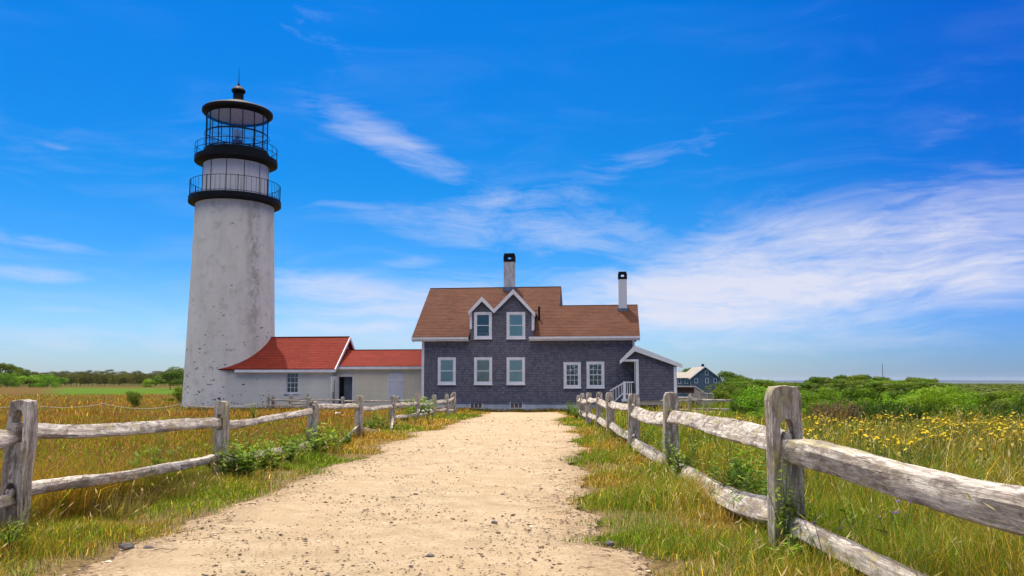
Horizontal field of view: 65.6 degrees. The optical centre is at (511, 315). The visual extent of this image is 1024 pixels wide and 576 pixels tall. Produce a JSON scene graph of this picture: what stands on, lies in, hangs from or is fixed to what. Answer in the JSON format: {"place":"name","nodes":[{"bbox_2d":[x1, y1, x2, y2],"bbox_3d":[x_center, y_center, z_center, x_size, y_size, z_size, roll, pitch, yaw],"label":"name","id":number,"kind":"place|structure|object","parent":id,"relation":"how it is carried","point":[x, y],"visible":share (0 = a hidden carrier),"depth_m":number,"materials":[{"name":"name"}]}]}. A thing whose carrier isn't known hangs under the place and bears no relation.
{"place":"outdoors","nodes":[
{"label":"outdoors","id":0,"kind":"place"},
{"bbox_2d":[0,392,468,547],"bbox_3d":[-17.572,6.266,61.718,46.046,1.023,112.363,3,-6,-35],"label":"meadow grass","id":1,"kind":"structure","parent":0,"point":[77,494],"depth_m":15.52,"materials":[{"name":"plant"}]},
{"bbox_2d":[62,412,655,575],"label":"path","id":2,"kind":"structure","parent":0,"point":[428,535],"depth_m":6.69,"materials":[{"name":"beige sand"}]},
{"bbox_2d":[118,542,134,549],"bbox_3d":[-2.693,1.615,5.554,0.111,0.055,0.087,0,-5,0],"label":"stone","id":3,"kind":"object","parent":2,"relation":"on","point":[129,546],"visible":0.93,"depth_m":5.53,"materials":[{"name":"grey stone"}]},
{"bbox_2d":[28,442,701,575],"bbox_3d":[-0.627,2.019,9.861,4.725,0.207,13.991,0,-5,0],"label":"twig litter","id":4,"kind":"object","parent":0,"point":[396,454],"visible":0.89,"depth_m":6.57,"materials":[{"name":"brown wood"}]},
{"bbox_2d":[0,383,1023,575],"bbox_3d":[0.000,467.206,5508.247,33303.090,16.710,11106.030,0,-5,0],"label":"ground","id":5,"kind":"structure","parent":0,"point":[72,565],"depth_m":9.96,"materials":[{"name":"green plant"}]},
{"bbox_2d":[0,372,22,386],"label":"bright bush","id":6,"kind":"object","parent":5,"relation":"on","point":[8,380],"visible":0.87,"depth_m":204.50,"materials":[{"name":"green plant"}]},
{"bbox_2d":[0,507,44,554],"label":"feathery weed","id":7,"kind":"object","parent":5,"relation":"on","point":[11,539],"visible":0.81,"depth_m":5.30,"materials":[{"name":"green plant"}]},
{"bbox_2d":[7,559,37,575],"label":"feathery weed","id":8,"kind":"object","parent":5,"relation":"on","point":[20,574],"visible":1,"depth_m":4.30,"materials":[{"name":"green plant"}]},
{"bbox_2d":[16,375,43,386],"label":"bright bush","id":9,"kind":"object","parent":5,"relation":"on","point":[30,378],"visible":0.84,"depth_m":198.78,"materials":[{"name":"green plant"}]},
{"bbox_2d":[35,374,60,387],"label":"bright bush","id":10,"kind":"object","parent":5,"relation":"on","point":[45,383],"visible":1,"depth_m":188.83,"materials":[{"name":"green plant"}]},
{"bbox_2d":[83,486,153,518],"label":"grass clump","id":11,"kind":"object","parent":5,"relation":"on","point":[116,506],"visible":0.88,"depth_m":6.76,"materials":[{"name":"green plant"}]},
{"bbox_2d":[125,391,141,406],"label":"scrub bush","id":12,"kind":"object","parent":5,"relation":"on","point":[134,400],"visible":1,"depth_m":45.66,"materials":[{"name":"green plant"}]},
{"bbox_2d":[106,482,170,508],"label":"grass clump","id":13,"kind":"object","parent":5,"relation":"on","point":[150,498],"visible":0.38,"depth_m":7.28,"materials":[{"name":"green plant"}]},
{"bbox_2d":[0,402,300,412],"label":"rope barrier","id":14,"kind":"object","parent":5,"relation":"on","point":[180,404],"visible":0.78,"depth_m":38.12,"materials":[{"name":"wood"}]},
{"bbox_2d":[129,445,182,481],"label":"broad leaf weed","id":15,"kind":"object","parent":5,"relation":"on","point":[137,455],"visible":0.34,"depth_m":8.71,"materials":[{"name":"green plant"}]},
{"bbox_2d":[152,369,183,389],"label":"scrub bush","id":16,"kind":"object","parent":5,"relation":"on","point":[171,381],"visible":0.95,"depth_m":148.93,"materials":[{"name":"green plant"}]},
{"bbox_2d":[142,473,207,499],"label":"grass clump","id":17,"kind":"object","parent":5,"relation":"on","point":[180,492],"visible":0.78,"depth_m":7.86,"materials":[{"name":"green plant"}]},
{"bbox_2d":[167,386,182,403],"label":"scrub bush","id":18,"kind":"object","parent":5,"relation":"on","point":[178,392],"visible":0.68,"depth_m":51.72,"materials":[{"name":"green plant"}]},
{"bbox_2d":[171,468,225,489],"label":"grass clump","id":19,"kind":"object","parent":5,"relation":"on","point":[206,482],"visible":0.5,"depth_m":8.48,"materials":[{"name":"green plant"}]},
{"bbox_2d":[195,441,244,475],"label":"leafy weed","id":20,"kind":"object","parent":5,"relation":"on","point":[222,466],"visible":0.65,"depth_m":9.45,"materials":[{"name":"green plant"}]},
{"bbox_2d":[0,392,455,532],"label":"split rail fence","id":21,"kind":"object","parent":5,"relation":"on","point":[18,441],"visible":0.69,"depth_m":7.01,"materials":[{"name":"grey wood"}]},
{"bbox_2d":[181,81,280,407],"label":"lighthouse","id":22,"kind":"object","parent":5,"relation":"on","point":[231,305],"visible":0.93,"depth_m":48.94,"materials":[{"name":"paint"}]},
{"bbox_2d":[219,443,257,477],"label":"broad leaf weed","id":23,"kind":"object","parent":5,"relation":"on","point":[238,470],"visible":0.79,"depth_m":9.46,"materials":[{"name":"green plant"}]},
{"bbox_2d":[0,410,490,575],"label":"verge grass","id":24,"kind":"structure","parent":5,"relation":"on","point":[50,543],"depth_m":7.21,"materials":[{"name":"green plant"}]},
{"bbox_2d":[218,432,281,476],"bbox_3d":[-3.155,1.697,9.502,0.804,0.589,0.539,1,-5,-14],"label":"leafy weed","id":25,"kind":"object","parent":5,"relation":"on","point":[252,463],"visible":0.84,"depth_m":9.54,"materials":[{"name":"green plant"}]},
{"bbox_2d":[232,436,286,473],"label":"leafy weed","id":26,"kind":"object","parent":5,"relation":"on","point":[264,463],"visible":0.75,"depth_m":10.46,"materials":[{"name":"green plant"}]},
{"bbox_2d":[249,436,303,469],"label":"leafy weed","id":27,"kind":"object","parent":5,"relation":"on","point":[273,458],"visible":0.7,"depth_m":11.15,"materials":[{"name":"green plant"}]},
{"bbox_2d":[271,394,308,408],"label":"split rail fence","id":28,"kind":"object","parent":5,"relation":"on","point":[290,398],"visible":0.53,"depth_m":46.49,"materials":[{"name":"grey wood"}]},
{"bbox_2d":[272,428,313,461],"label":"leafy weed","id":29,"kind":"object","parent":5,"relation":"on","point":[292,449],"visible":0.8,"depth_m":12.06,"materials":[{"name":"green plant"}]},
{"bbox_2d":[285,422,338,452],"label":"leafy weed","id":30,"kind":"object","parent":5,"relation":"on","point":[322,442],"visible":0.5,"depth_m":13.71,"materials":[{"name":"green plant"}]},
{"bbox_2d":[301,423,336,454],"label":"broad leaf weed","id":31,"kind":"object","parent":5,"relation":"on","point":[317,439],"visible":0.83,"depth_m":13.46,"materials":[{"name":"green plant"}]},
{"bbox_2d":[218,336,421,407],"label":"lighthouse passage","id":32,"kind":"object","parent":5,"relation":"on","point":[326,367],"visible":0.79,"depth_m":47.48,"materials":[{"name":"paint"}]},
{"bbox_2d":[285,373,298,393],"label":"window","id":33,"kind":"structure","parent":32,"relation":"in","point":[292,378],"depth_m":47.47,"materials":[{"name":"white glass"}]},
{"bbox_2d":[330,375,353,403],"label":"open doorway","id":34,"kind":"structure","parent":32,"relation":"in","point":[347,379],"depth_m":47.50,"materials":[{"name":"white wood"}]},
{"bbox_2d":[387,373,403,407],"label":"plank door","id":35,"kind":"structure","parent":32,"relation":"in","point":[395,381],"depth_m":47.05,"materials":[{"name":"white wood"}]},
{"bbox_2d":[315,422,345,454],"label":"leafy weed","id":36,"kind":"object","parent":5,"relation":"on","point":[327,437],"visible":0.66,"depth_m":14.15,"materials":[{"name":"green plant"}]},
{"bbox_2d":[322,426,353,450],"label":"leafy weed","id":37,"kind":"object","parent":5,"relation":"on","point":[341,441],"visible":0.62,"depth_m":14.75,"materials":[{"name":"green plant"}]},
{"bbox_2d":[266,394,454,412],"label":"split rail fence","id":38,"kind":"object","parent":5,"relation":"on","point":[343,400],"visible":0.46,"depth_m":44.78,"materials":[{"name":"grey wood"}]},
{"bbox_2d":[411,253,682,411],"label":"keepers house","id":39,"kind":"structure","parent":5,"relation":"on","point":[509,345],"depth_m":43.94,"materials":[{"name":"grey wood"}]},
{"bbox_2d":[437,357,455,384],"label":"window","id":40,"kind":"structure","parent":39,"relation":"in","point":[446,365],"depth_m":44.21,"materials":[{"name":"white glass"}]},
{"bbox_2d":[474,312,491,339],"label":"window","id":41,"kind":"structure","parent":39,"relation":"in","point":[482,320],"depth_m":44.18,"materials":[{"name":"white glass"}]},
{"bbox_2d":[474,357,492,384],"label":"window","id":42,"kind":"structure","parent":39,"relation":"in","point":[482,365],"depth_m":43.97,"materials":[{"name":"white glass"}]},
{"bbox_2d":[506,357,524,384],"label":"window","id":43,"kind":"structure","parent":39,"relation":"in","point":[515,365],"depth_m":43.75,"materials":[{"name":"white glass"}]},
{"bbox_2d":[506,312,525,339],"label":"window","id":44,"kind":"structure","parent":39,"relation":"in","point":[515,320],"depth_m":43.95,"materials":[{"name":"white glass"}]},
{"bbox_2d":[563,362,580,388],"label":"window","id":45,"kind":"structure","parent":39,"relation":"in","point":[572,370],"depth_m":43.36,"materials":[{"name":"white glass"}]},
{"bbox_2d":[586,362,604,388],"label":"window","id":46,"kind":"structure","parent":39,"relation":"in","point":[595,370],"depth_m":43.21,"materials":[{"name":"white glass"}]},
{"bbox_2d":[623,421,661,444],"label":"leafy weed","id":47,"kind":"object","parent":5,"relation":"on","point":[656,431],"visible":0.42,"depth_m":14.41,"materials":[{"name":"green plant"}]},
{"bbox_2d":[654,436,714,473],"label":"leafy weed","id":48,"kind":"object","parent":5,"relation":"on","point":[677,465],"visible":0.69,"depth_m":9.49,"materials":[{"name":"green plant"}]},
{"bbox_2d":[677,386,713,407],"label":"access ramp","id":49,"kind":"structure","parent":5,"relation":"on","point":[690,390],"depth_m":49.75,"materials":[{"name":"white wood"}]},
{"bbox_2d":[677,364,721,397],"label":"blue building","id":50,"kind":"structure","parent":5,"relation":"on","point":[702,376],"depth_m":179.49,"materials":[{"name":"wood"}]},
{"bbox_2d":[660,395,759,411],"bbox_3d":[9.905,4.250,36.169,6.145,1.178,1.528,-1,-5,15],"label":"split rail fence","id":51,"kind":"object","parent":5,"relation":"on","point":[689,400],"visible":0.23,"depth_m":36.81,"materials":[{"name":"grey wood"}]},
{"bbox_2d":[693,456,733,482],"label":"leafy weed","id":52,"kind":"object","parent":5,"relation":"on","point":[713,466],"visible":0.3,"depth_m":8.48,"materials":[{"name":"green plant"}]},
{"bbox_2d":[712,389,732,398],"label":"scrub bush","id":53,"kind":"object","parent":5,"relation":"on","point":[721,393],"visible":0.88,"depth_m":59.41,"materials":[{"name":"green plant"}]},
{"bbox_2d":[714,370,736,386],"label":"scrub oak","id":54,"kind":"object","parent":5,"relation":"on","point":[725,374],"visible":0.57,"depth_m":117.22,"materials":[{"name":"green plant"}]},
{"bbox_2d":[695,450,766,489],"bbox_3d":[2.247,1.524,7.576,0.744,0.606,0.847,4,-6,-40],"label":"leafy weed","id":55,"kind":"object","parent":5,"relation":"on","point":[737,463],"visible":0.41,"depth_m":7.44,"materials":[{"name":"green plant"}]},
{"bbox_2d":[697,456,766,490],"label":"leafy weed","id":56,"kind":"object","parent":5,"relation":"on","point":[732,478],"visible":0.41,"depth_m":7.29,"materials":[{"name":"green plant"}]},
{"bbox_2d":[721,385,747,397],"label":"scrub bush","id":57,"kind":"object","parent":5,"relation":"on","point":[729,389],"visible":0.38,"depth_m":93.89,"materials":[{"name":"green plant"}]},
{"bbox_2d":[720,439,753,483],"bbox_3d":[2.299,1.535,8.225,0.401,0.700,0.317,-2,-5,27],"label":"leafy sapling","id":58,"kind":"object","parent":5,"relation":"on","point":[731,454],"visible":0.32,"depth_m":8.24,"materials":[{"name":"green plant"}]},
{"bbox_2d":[709,470,766,525],"bbox_3d":[1.979,1.500,6.460,0.589,0.449,0.682,1,-5,-11],"label":"leafy weed","id":59,"kind":"object","parent":5,"relation":"on","point":[758,488],"visible":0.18,"depth_m":6.53,"materials":[{"name":"green plant"}]},
{"bbox_2d":[713,448,762,484],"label":"broad leaf weed","id":60,"kind":"object","parent":5,"relation":"on","point":[740,462],"visible":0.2,"depth_m":7.87,"materials":[{"name":"green plant"}]},
{"bbox_2d":[726,381,754,392],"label":"scrub oak","id":61,"kind":"object","parent":5,"relation":"on","point":[744,384],"visible":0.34,"depth_m":100.30,"materials":[{"name":"green plant"}]},
{"bbox_2d":[730,389,753,406],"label":"scrub bush","id":62,"kind":"object","parent":5,"relation":"on","point":[736,394],"visible":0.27,"depth_m":32.91,"materials":[{"name":"green plant"}]},
{"bbox_2d":[728,395,762,416],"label":"upright shrub","id":63,"kind":"object","parent":5,"relation":"on","point":[741,408],"visible":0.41,"depth_m":30.65,"materials":[{"name":"green plant"}]},
{"bbox_2d":[723,466,806,495],"bbox_3d":[2.215,1.560,7.135,0.589,0.450,0.682,4,-7,-43],"label":"leafy weed","id":64,"kind":"object","parent":5,"relation":"on","point":[759,479],"visible":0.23,"depth_m":7.07,"materials":[{"name":"green plant"}]},
{"bbox_2d":[752,379,786,394],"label":"scrub oak","id":65,"kind":"object","parent":5,"relation":"on","point":[762,381],"visible":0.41,"depth_m":95.86,"materials":[{"name":"green plant"}]},
{"bbox_2d":[734,386,806,423],"bbox_3d":[7.979,2.865,24.380,2.281,1.422,1.952,-1,-5,17],"label":"bright bush","id":66,"kind":"object","parent":5,"relation":"on","point":[755,397],"visible":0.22,"depth_m":24.56,"materials":[{"name":"green plant"}]},
{"bbox_2d":[551,409,990,575],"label":"verge grass","id":67,"kind":"structure","parent":5,"relation":"on","point":[606,498],"depth_m":6.56,"materials":[{"name":"green plant"}]},
{"bbox_2d":[757,385,813,417],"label":"scrub bush","id":68,"kind":"object","parent":5,"relation":"on","point":[805,401],"visible":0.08,"depth_m":25.93,"materials":[{"name":"green plant"}]},
{"bbox_2d":[767,526,813,566],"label":"broad leaf weed","id":69,"kind":"object","parent":5,"relation":"on","point":[789,542],"visible":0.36,"depth_m":4.78,"materials":[{"name":"green plant"}]},
{"bbox_2d":[576,385,1023,575],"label":"split rail fence","id":70,"kind":"object","parent":5,"relation":"on","point":[940,491],"visible":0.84,"depth_m":4.89,"materials":[{"name":"grey wood"}]},
{"bbox_2d":[661,426,678,470],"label":"climbing vine","id":71,"kind":"object","parent":70,"relation":"attached to","point":[669,447],"visible":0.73,"depth_m":10.18,"materials":[{"name":"green plant"}]},
{"bbox_2d":[764,457,802,560],"bbox_3d":[1.720,1.237,5.046,0.245,0.694,0.191,3,-6,-33],"label":"climbing vine","id":72,"kind":"object","parent":70,"relation":"attached to","point":[781,514],"visible":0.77,"depth_m":5.03,"materials":[{"name":"green plant"}]},
{"bbox_2d":[785,479,814,553],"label":"climbing vine","id":73,"kind":"object","parent":5,"relation":"on","point":[790,497],"visible":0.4,"depth_m":5.05,"materials":[{"name":"green plant"}]},
{"bbox_2d":[795,382,820,393],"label":"scrub oak","id":74,"kind":"object","parent":5,"relation":"on","point":[807,385],"visible":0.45,"depth_m":97.87,"materials":[{"name":"green plant"}]},
{"bbox_2d":[781,511,843,559],"bbox_3d":[1.896,1.407,4.992,0.393,0.352,0.342,-2,-5,24],"label":"broad leaf weed","id":75,"kind":"object","parent":5,"relation":"on","point":[815,518],"visible":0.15,"depth_m":4.99,"materials":[{"name":"green plant"}]},
{"bbox_2d":[805,376,826,392],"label":"scrub oak","id":76,"kind":"object","parent":5,"relation":"on","point":[815,380],"visible":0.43,"depth_m":102.96,"materials":[{"name":"green plant"}]},
{"bbox_2d":[803,521,840,570],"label":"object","id":77,"kind":"object","parent":5,"relation":"on","point":[819,540],"visible":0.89,"depth_m":4.52,"materials":[{"name":"green plant"}]},
{"bbox_2d":[620,404,1023,575],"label":"seed stalks","id":78,"kind":"object","parent":5,"relation":"on","point":[989,473],"visible":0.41,"depth_m":6.24,"materials":[{"name":"yellow plant"}]},
{"bbox_2d":[806,387,840,404],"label":"bright bush","id":79,"kind":"object","parent":5,"relation":"on","point":[822,395],"visible":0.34,"depth_m":30.53,"materials":[{"name":"green plant"}]},
{"bbox_2d":[804,399,868,427],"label":"upright shrub","id":80,"kind":"object","parent":5,"relation":"on","point":[846,413],"visible":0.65,"depth_m":22.62,"materials":[{"name":"green plant"}]},
{"bbox_2d":[823,379,858,394],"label":"scrub oak","id":81,"kind":"object","parent":5,"relation":"on","point":[842,383],"visible":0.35,"depth_m":94.38,"materials":[{"name":"green plant"}]},
{"bbox_2d":[838,490,872,536],"bbox_3d":[2.267,1.386,5.311,0.216,0.455,0.225,0,-5,-5],"label":"leafy sapling","id":82,"kind":"object","parent":5,"relation":"on","point":[851,512],"visible":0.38,"depth_m":5.29,"materials":[{"name":"green plant"}]},
{"bbox_2d":[831,398,881,411],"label":"bright bush","id":83,"kind":"object","parent":5,"relation":"on","point":[861,401],"visible":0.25,"depth_m":25.59,"materials":[{"name":"green plant"}]},
{"bbox_2d":[834,387,882,409],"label":"scrub bush","id":84,"kind":"object","parent":5,"relation":"on","point":[859,392],"visible":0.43,"depth_m":26.80,"materials":[{"name":"green plant"}]},
{"bbox_2d":[702,382,1023,402],"bbox_3d":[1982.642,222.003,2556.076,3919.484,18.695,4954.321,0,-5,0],"label":"woodland","id":85,"kind":"object","parent":5,"relation":"on","point":[984,388],"visible":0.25,"depth_m":116.69,"materials":[{"name":"green plant"}]},
{"bbox_2d":[856,381,887,395],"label":"scrub oak","id":86,"kind":"object","parent":5,"relation":"on","point":[869,384],"visible":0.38,"depth_m":96.55,"materials":[{"name":"green plant"}]},
{"bbox_2d":[846,400,922,425],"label":"upright shrub","id":87,"kind":"object","parent":5,"relation":"on","point":[887,412],"visible":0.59,"depth_m":22.53,"materials":[{"name":"green plant"}]},
{"bbox_2d":[878,390,909,406],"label":"scrub bush","id":88,"kind":"object","parent":5,"relation":"on","point":[892,395],"visible":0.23,"depth_m":26.14,"materials":[{"name":"green plant"}]},
{"bbox_2d":[877,383,916,394],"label":"scrub oak","id":89,"kind":"object","parent":5,"relation":"on","point":[900,387],"visible":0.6,"depth_m":94.79,"materials":[{"name":"green plant"}]},
{"bbox_2d":[874,401,938,423],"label":"upright shrub","id":90,"kind":"object","parent":5,"relation":"on","point":[925,410],"visible":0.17,"depth_m":23.41,"materials":[{"name":"green plant"}]},
{"bbox_2d":[883,394,932,415],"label":"bright bush","id":91,"kind":"object","parent":5,"relation":"on","point":[900,396],"visible":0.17,"depth_m":24.59,"materials":[{"name":"green plant"}]},
{"bbox_2d":[912,381,930,391],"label":"scrub oak","id":92,"kind":"object","parent":5,"relation":"on","point":[921,384],"visible":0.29,"depth_m":101.87,"materials":[{"name":"green plant"}]},
{"bbox_2d":[896,386,971,423],"bbox_3d":[12.761,2.845,23.970,2.264,1.412,1.938,5,-7,-45],"label":"bright bush","id":93,"kind":"object","parent":5,"relation":"on","point":[935,396],"visible":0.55,"depth_m":23.80,"materials":[{"name":"green plant"}]},
{"bbox_2d":[927,382,963,390],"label":"scrub oak","id":94,"kind":"object","parent":5,"relation":"on","point":[940,384],"visible":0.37,"depth_m":98.00,"materials":[{"name":"green plant"}]},
{"bbox_2d":[919,386,988,409],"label":"bright bush","id":95,"kind":"object","parent":5,"relation":"on","point":[957,392],"visible":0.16,"depth_m":25.71,"materials":[{"name":"green plant"}]},
{"bbox_2d":[911,402,1019,423],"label":"upright shrub","id":96,"kind":"object","parent":5,"relation":"on","point":[974,412],"visible":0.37,"depth_m":23.43,"materials":[{"name":"green plant"}]},
{"bbox_2d":[974,393,1001,404],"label":"scrub bush","id":97,"kind":"object","parent":5,"relation":"on","point":[993,397],"visible":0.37,"depth_m":28.14,"materials":[{"name":"green plant"}]},
{"bbox_2d":[979,400,1011,413],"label":"scrub bush","id":98,"kind":"object","parent":5,"relation":"on","point":[998,403],"visible":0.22,"depth_m":25.22,"materials":[{"name":"green plant"}]},
{"bbox_2d":[976,400,1023,425],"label":"upright shrub","id":99,"kind":"object","parent":5,"relation":"on","point":[1008,407],"visible":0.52,"depth_m":22.77,"materials":[{"name":"green plant"}]},
{"bbox_2d":[995,390,1023,401],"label":"scrub bush","id":100,"kind":"object","parent":5,"relation":"on","point":[1011,394],"visible":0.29,"depth_m":28.68,"materials":[{"name":"green plant"}]},
{"bbox_2d":[1006,392,1023,411],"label":"bright bush","id":101,"kind":"object","parent":5,"relation":"on","point":[1017,401],"visible":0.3,"depth_m":24.41,"materials":[{"name":"green plant"}]},
{"bbox_2d":[0,0,1023,380],"label":"sky","id":102,"kind":"structure","parent":0,"point":[781,190],"materials":[{"name":"blue"}]},
{"bbox_2d":[437,407,624,412],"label":"grass","id":103,"kind":"structure","parent":0,"point":[528,410],"depth_m":43.02,"materials":[{"name":"green plant"}]},
{"bbox_2d":[592,398,1023,575],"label":"tall grass","id":104,"kind":"structure","parent":0,"point":[941,553],"depth_m":6.58,"materials":[{"name":"green plant"}]},
{"bbox_2d":[774,380,1023,381],"bbox_3d":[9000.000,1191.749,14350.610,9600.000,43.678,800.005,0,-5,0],"label":"shore hills","id":105,"kind":"structure","parent":0,"point":[939,381],"depth_m":13951.53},
{"bbox_2d":[782,382,1023,382],"bbox_3d":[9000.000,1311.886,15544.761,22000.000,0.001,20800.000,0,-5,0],"label":"water","id":106,"kind":"structure","parent":0,"point":[965,382],"depth_m":12674.08,"materials":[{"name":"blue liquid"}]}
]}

